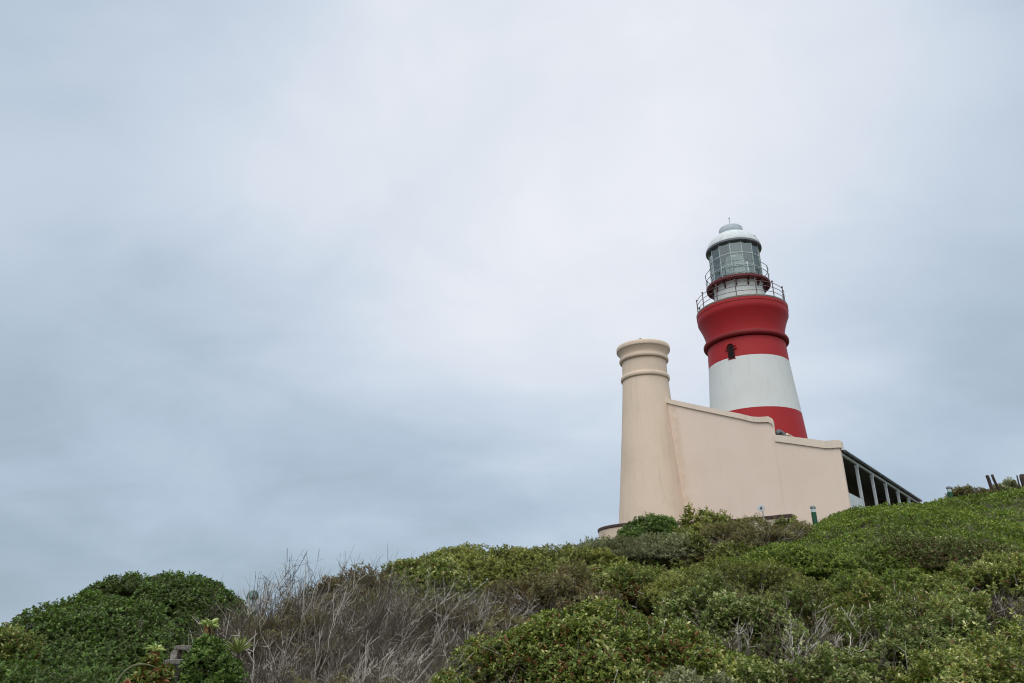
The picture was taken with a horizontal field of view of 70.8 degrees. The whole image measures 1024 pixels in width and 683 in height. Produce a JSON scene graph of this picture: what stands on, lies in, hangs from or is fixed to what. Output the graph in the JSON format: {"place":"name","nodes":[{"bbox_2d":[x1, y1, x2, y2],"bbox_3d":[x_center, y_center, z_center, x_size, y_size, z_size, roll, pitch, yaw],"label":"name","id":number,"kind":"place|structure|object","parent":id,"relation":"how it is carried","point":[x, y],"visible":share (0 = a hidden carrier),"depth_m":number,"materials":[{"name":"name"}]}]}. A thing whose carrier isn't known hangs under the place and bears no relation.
{"place":"outdoors","nodes":[
{"label":"outdoors","id":0,"kind":"place"},
{"bbox_2d":[0,0,1023,627],"label":"sky","id":1,"kind":"structure","parent":0,"point":[333,278],"materials":[{"name":"grey"}]},
{"bbox_2d":[635,494,1023,666],"bbox_3d":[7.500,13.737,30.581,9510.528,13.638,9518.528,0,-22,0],"label":"ground","id":2,"kind":"structure","parent":0,"point":[954,526],"depth_m":21.77,"materials":[{"name":"plant"}]},
{"bbox_2d":[0,622,47,681],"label":"evergreen mound","id":3,"kind":"object","parent":2,"relation":"on","point":[13,641],"visible":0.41,"depth_m":5.79,"materials":[{"name":"green plant"}]},
{"bbox_2d":[0,651,124,682],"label":"leafy bush","id":4,"kind":"object","parent":2,"relation":"on","point":[26,674],"visible":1,"depth_m":4.62,"materials":[{"name":"green plant"}]},
{"bbox_2d":[1,589,193,682],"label":"evergreen mound","id":5,"kind":"object","parent":2,"relation":"on","point":[113,632],"visible":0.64,"depth_m":6.50,"materials":[{"name":"green plant"}]},
{"bbox_2d":[115,663,158,682],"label":"strap plant","id":6,"kind":"object","parent":2,"relation":"on","point":[125,671],"visible":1,"depth_m":3.90,"materials":[{"name":"green plant"}]},
{"bbox_2d":[120,652,177,682],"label":"leafy bush","id":7,"kind":"object","parent":2,"relation":"on","point":[145,674],"visible":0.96,"depth_m":4.43,"materials":[{"name":"green plant"}]},
{"bbox_2d":[145,643,165,656],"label":"succulent plant","id":8,"kind":"object","parent":7,"relation":"on","point":[156,648],"visible":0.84,"depth_m":4.52,"materials":[{"name":"green plant"}]},
{"bbox_2d":[59,569,251,642],"bbox_3d":[-4.404,3.676,8.744,2.563,1.758,2.156,0,-22,0],"label":"evergreen bush","id":9,"kind":"object","parent":2,"relation":"on","point":[172,594],"visible":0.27,"depth_m":8.58,"materials":[{"name":"green plant"}]},
{"bbox_2d":[163,645,226,682],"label":"wooden steps","id":10,"kind":"structure","parent":2,"relation":"on","point":[174,654],"depth_m":5.86,"materials":[{"name":"grey wood"}]},
{"bbox_2d":[177,633,250,682],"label":"leafy bush","id":11,"kind":"object","parent":2,"relation":"on","point":[211,653],"visible":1,"depth_m":5.12,"materials":[{"name":"green plant"}]},
{"bbox_2d":[199,617,219,633],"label":"succulent plant","id":12,"kind":"object","parent":11,"relation":"on","point":[208,623],"visible":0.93,"depth_m":5.31,"materials":[{"name":"green plant"}]},
{"bbox_2d":[223,633,253,661],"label":"succulent plant","id":13,"kind":"object","parent":11,"relation":"on","point":[237,647],"visible":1,"depth_m":5.24,"materials":[{"name":"green plant"}]},
{"bbox_2d":[160,614,272,681],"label":"dry bush","id":14,"kind":"object","parent":2,"relation":"on","point":[235,654],"visible":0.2,"depth_m":5.81,"materials":[{"name":"green plant"}]},
{"bbox_2d":[246,590,258,614],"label":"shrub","id":15,"kind":"object","parent":2,"relation":"on","point":[250,594],"visible":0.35,"depth_m":9.84,"materials":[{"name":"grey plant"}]},
{"bbox_2d":[186,582,335,682],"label":"dry bush","id":16,"kind":"object","parent":2,"relation":"on","point":[243,629],"visible":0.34,"depth_m":6.96,"materials":[{"name":"plant"}]},
{"bbox_2d":[242,628,345,682],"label":"dry bush","id":17,"kind":"object","parent":2,"relation":"on","point":[253,672],"visible":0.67,"depth_m":5.59,"materials":[{"name":"grey plant"}]},
{"bbox_2d":[229,598,384,682],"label":"undergrowth bush","id":18,"kind":"object","parent":2,"relation":"on","point":[273,630],"visible":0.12,"depth_m":7.45,"materials":[{"name":"grey plant"}]},
{"bbox_2d":[268,665,395,682],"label":"undergrowth bush","id":19,"kind":"object","parent":2,"relation":"on","point":[335,677],"visible":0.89,"depth_m":5.01,"materials":[{"name":"brown plant"}]},
{"bbox_2d":[277,561,394,624],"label":"dusty shrub","id":20,"kind":"object","parent":2,"relation":"on","point":[371,585],"visible":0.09,"depth_m":10.56,"materials":[{"name":"green plant"}]},
{"bbox_2d":[178,548,494,682],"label":"dry bush","id":21,"kind":"object","parent":2,"relation":"on","point":[353,623],"visible":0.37,"depth_m":7.65,"materials":[{"name":"grey plant"}]},
{"bbox_2d":[218,603,456,682],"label":"dry bush","id":22,"kind":"object","parent":2,"relation":"on","point":[341,658],"visible":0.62,"depth_m":5.95,"materials":[{"name":"grey plant"}]},
{"bbox_2d":[271,642,485,682],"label":"dry bush","id":23,"kind":"object","parent":2,"relation":"on","point":[397,679],"visible":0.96,"depth_m":4.86,"materials":[{"name":"grey plant"}]},
{"bbox_2d":[328,582,444,650],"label":"undergrowth bush","id":24,"kind":"object","parent":2,"relation":"on","point":[428,593],"depth_m":9.10,"materials":[{"name":"brown plant"}]},
{"bbox_2d":[323,631,521,682],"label":"dry bush","id":25,"kind":"object","parent":2,"relation":"on","point":[415,673],"visible":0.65,"depth_m":5.35,"materials":[{"name":"grey plant"}]},
{"bbox_2d":[378,547,485,610],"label":"ridge bush","id":26,"kind":"object","parent":2,"relation":"on","point":[438,565],"visible":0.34,"depth_m":12.52,"materials":[{"name":"green plant"}]},
{"bbox_2d":[325,576,561,671],"bbox_3d":[-0.860,3.466,8.779,3.035,1.396,2.684,7,-23,-17],"label":"dry bush","id":27,"kind":"object","parent":2,"relation":"on","point":[475,604],"visible":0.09,"depth_m":8.40,"materials":[{"name":"brown plant"}]},
{"bbox_2d":[431,666,475,682],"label":"leafy bush","id":28,"kind":"object","parent":2,"relation":"on","point":[441,677],"visible":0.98,"depth_m":4.87,"materials":[{"name":"green plant"}]},
{"bbox_2d":[393,601,525,668],"bbox_3d":[-0.457,3.538,8.305,1.617,1.028,1.688,17,-28,-36],"label":"undergrowth bush","id":29,"kind":"object","parent":2,"relation":"on","point":[500,614],"visible":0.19,"depth_m":8.13,"materials":[{"name":"brown plant"}]},
{"bbox_2d":[373,606,555,681],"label":"dry bush","id":30,"kind":"object","parent":2,"relation":"on","point":[453,643],"visible":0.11,"depth_m":7.31,"materials":[{"name":"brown plant"}]},
{"bbox_2d":[408,541,559,605],"bbox_3d":[-0.556,4.926,14.682,4.321,1.543,3.545,0,-22,0],"label":"ridge bush","id":31,"kind":"object","parent":2,"relation":"on","point":[511,563],"visible":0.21,"depth_m":13.72,"materials":[{"name":"green plant"}]},
{"bbox_2d":[471,558,626,621],"bbox_3d":[0.518,4.024,11.286,2.719,1.256,2.321,0,-22,0],"label":"dusty shrub","id":32,"kind":"object","parent":2,"relation":"on","point":[572,588],"visible":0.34,"depth_m":10.80,"materials":[{"name":"green plant"}]},
{"bbox_2d":[487,543,631,583],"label":"ridge bush","id":33,"kind":"object","parent":2,"relation":"on","point":[594,555],"visible":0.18,"depth_m":15.47,"materials":[{"name":"green plant"}]},
{"bbox_2d":[560,532,610,549],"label":"leafy shrub","id":34,"kind":"object","parent":2,"relation":"on","point":[570,545],"visible":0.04,"depth_m":25.98,"materials":[{"name":"green plant"}]},
{"bbox_2d":[426,595,786,682],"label":"heath mound","id":35,"kind":"object","parent":2,"relation":"on","point":[583,641],"visible":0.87,"depth_m":5.39,"materials":[{"name":"green plant"}]},
{"bbox_2d":[559,559,687,613],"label":"leafy shrub","id":36,"kind":"object","parent":2,"relation":"on","point":[630,582],"visible":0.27,"depth_m":12.07,"materials":[{"name":"green plant"}]},
{"bbox_2d":[598,338,692,538],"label":"round tower","id":37,"kind":"structure","parent":2,"relation":"on","point":[649,479],"depth_m":35.61,"materials":[{"name":"beige paint"}]},
{"bbox_2d":[616,511,679,541],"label":"evergreen bush","id":38,"kind":"object","parent":2,"relation":"on","point":[655,524],"visible":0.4,"depth_m":30.02,"materials":[{"name":"green plant"}]},
{"bbox_2d":[572,531,744,563],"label":"grey shrub","id":39,"kind":"object","parent":2,"relation":"on","point":[648,546],"visible":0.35,"depth_m":20.03,"materials":[{"name":"green plant"}]},
{"bbox_2d":[652,665,736,682],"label":"leafy bush","id":40,"kind":"object","parent":2,"relation":"on","point":[681,675],"visible":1,"depth_m":4.42,"materials":[{"name":"green plant"}]},
{"bbox_2d":[649,530,756,569],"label":"leafy shrub","id":41,"kind":"object","parent":2,"relation":"on","point":[725,550],"visible":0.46,"depth_m":19.65,"materials":[{"name":"green plant"}]},
{"bbox_2d":[673,502,741,542],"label":"leafy shrub","id":42,"kind":"object","parent":2,"relation":"on","point":[707,516],"visible":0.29,"depth_m":28.44,"materials":[{"name":"green plant"}]},
{"bbox_2d":[635,554,839,624],"bbox_3d":[3.810,4.284,12.300,3.562,1.239,2.841,0,-22,0],"label":"leafy shrub","id":43,"kind":"object","parent":2,"relation":"on","point":[773,580],"visible":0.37,"depth_m":11.76,"materials":[{"name":"green plant"}]},
{"bbox_2d":[696,218,807,437],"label":"lighthouse tower","id":44,"kind":"structure","parent":2,"relation":"on","point":[742,318],"depth_m":45.39,"materials":[{"name":"red paint"}]},
{"bbox_2d":[725,342,736,359],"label":"window","id":45,"kind":"structure","parent":44,"relation":"in","point":[730,347],"depth_m":45.15,"materials":[{"name":"black glass"}]},
{"bbox_2d":[486,544,1023,666],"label":"scrub","id":46,"kind":"object","parent":2,"relation":"on","point":[682,562],"visible":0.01,"depth_m":19.13,"materials":[{"name":"green plant"}]},
{"bbox_2d":[699,513,814,549],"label":"heath shrub","id":47,"kind":"object","parent":2,"relation":"on","point":[746,530],"visible":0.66,"depth_m":26.04,"materials":[{"name":"green plant"}]},
{"bbox_2d":[651,569,888,666],"bbox_3d":[2.876,3.188,7.749,3.363,1.420,3.224,0,-22,0],"label":"heath mound","id":48,"kind":"object","parent":2,"relation":"on","point":[704,606],"visible":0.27,"depth_m":7.05,"materials":[{"name":"green plant"}]},
{"bbox_2d":[770,514,800,540],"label":"leafy shrub","id":49,"kind":"object","parent":2,"relation":"on","point":[782,520],"visible":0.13,"depth_m":27.67,"materials":[{"name":"green plant"}]},
{"bbox_2d":[710,599,872,675],"bbox_3d":[2.228,2.973,6.430,2.136,1.263,1.765,0,-22,0],"label":"twisted bush","id":50,"kind":"object","parent":2,"relation":"on","point":[730,646],"visible":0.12,"depth_m":6.30,"materials":[{"name":"grey plant"}]},
{"bbox_2d":[665,398,921,544],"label":"keepers building","id":51,"kind":"structure","parent":2,"relation":"on","point":[737,465],"depth_m":33.05,"materials":[{"name":"beige paint"}]},
{"bbox_2d":[757,505,764,518],"bbox_3d":[10.799,7.401,31.063,0.310,0.705,0.212,-16,-27,35],"label":"floodlight","id":52,"kind":"object","parent":51,"relation":"attached to","point":[760,508],"visible":0.99,"depth_m":31.06,"materials":[{"name":"white metal"}]},
{"bbox_2d":[732,640,884,682],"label":"leafy bush","id":53,"kind":"object","parent":2,"relation":"on","point":[843,672],"visible":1,"depth_m":4.80,"materials":[{"name":"green plant"}]},
{"bbox_2d":[810,506,817,526],"bbox_3d":[11.665,6.992,27.698,0.217,1.350,0.217,0,-22,0],"label":"bollard light","id":54,"kind":"object","parent":2,"relation":"on","point":[813,514],"visible":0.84,"depth_m":27.74,"materials":[{"name":"green paint"}]},
{"bbox_2d":[707,540,945,579],"bbox_3d":[7.629,5.309,17.273,5.967,1.098,4.932,0,-22,0],"label":"evergreen bush","id":55,"kind":"object","parent":2,"relation":"on","point":[809,560],"visible":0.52,"depth_m":15.32,"materials":[{"name":"plant"}]},
{"bbox_2d":[783,602,915,682],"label":"twisted bush","id":56,"kind":"object","parent":2,"relation":"on","point":[838,641],"visible":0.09,"depth_m":5.78,"materials":[{"name":"grey plant"}]},
{"bbox_2d":[819,567,937,607],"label":"leafy shrub","id":57,"kind":"object","parent":2,"relation":"on","point":[841,583],"visible":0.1,"depth_m":12.56,"materials":[{"name":"plant"}]},
{"bbox_2d":[743,486,1023,629],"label":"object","id":58,"kind":"object","parent":2,"relation":"on","point":[945,511],"visible":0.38,"depth_m":22.27,"materials":[{"name":"green plant"}]},
{"bbox_2d":[770,601,1021,682],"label":"heath bush","id":59,"kind":"object","parent":2,"relation":"on","point":[918,634],"visible":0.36,"depth_m":5.88,"materials":[{"name":"green plant"}]},
{"bbox_2d":[819,568,1022,652],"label":"heath bush","id":60,"kind":"object","parent":2,"relation":"on","point":[868,590],"visible":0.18,"depth_m":9.72,"materials":[{"name":"green plant"}]},
{"bbox_2d":[859,528,1022,571],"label":"grey shrub","id":61,"kind":"object","parent":2,"relation":"on","point":[931,555],"visible":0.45,"depth_m":15.24,"materials":[{"name":"green plant"}]},
{"bbox_2d":[946,486,952,497],"bbox_3d":[18.741,6.786,30.693,0.217,1.250,0.217,0,-22,0],"label":"bollard light","id":62,"kind":"object","parent":2,"relation":"on","point":[949,491],"visible":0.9,"depth_m":30.77,"materials":[{"name":"green paint"}]},
{"bbox_2d":[885,607,1023,682],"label":"leafy bush","id":63,"kind":"object","parent":2,"relation":"on","point":[966,664],"visible":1,"depth_m":4.96,"materials":[{"name":"green plant"}]},
{"bbox_2d":[905,549,1023,621],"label":"heath bush","id":64,"kind":"object","parent":2,"relation":"on","point":[993,573],"visible":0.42,"depth_m":11.06,"materials":[{"name":"green plant"}]},
{"bbox_2d":[914,586,1023,642],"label":"twisted bush","id":65,"kind":"object","parent":2,"relation":"on","point":[1004,610],"visible":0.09,"depth_m":9.84,"materials":[{"name":"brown plant"}]},
{"bbox_2d":[943,483,995,498],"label":"dry shrub","id":66,"kind":"object","parent":2,"relation":"on","point":[967,489],"visible":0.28,"depth_m":31.36,"materials":[{"name":"green plant"}]},
{"bbox_2d":[985,475,993,489],"bbox_3d":[20.925,6.451,31.369,0.182,1.277,0.169,-7,-22,-3],"label":"wooden post","id":67,"kind":"object","parent":2,"relation":"on","point":[989,482],"visible":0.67,"depth_m":31.44,"materials":[{"name":"brown wood"}]},
{"bbox_2d":[991,474,999,491],"bbox_3d":[21.302,6.448,31.564,0.140,1.270,0.136,-12,-19,-5],"label":"wooden post","id":68,"kind":"object","parent":2,"relation":"on","point":[995,482],"visible":0.62,"depth_m":31.60,"materials":[{"name":"brown wood"}]},
{"bbox_2d":[993,476,1021,490],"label":"silver shrub","id":69,"kind":"object","parent":2,"relation":"on","point":[1007,483],"visible":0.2,"depth_m":32.64,"materials":[{"name":"grey plant"}]},
{"bbox_2d":[1019,474,1023,486],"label":"wooden stump","id":70,"kind":"object","parent":2,"relation":"on","point":[1021,476],"visible":0.81,"depth_m":31.47,"materials":[{"name":"brown wood"}]}
]}

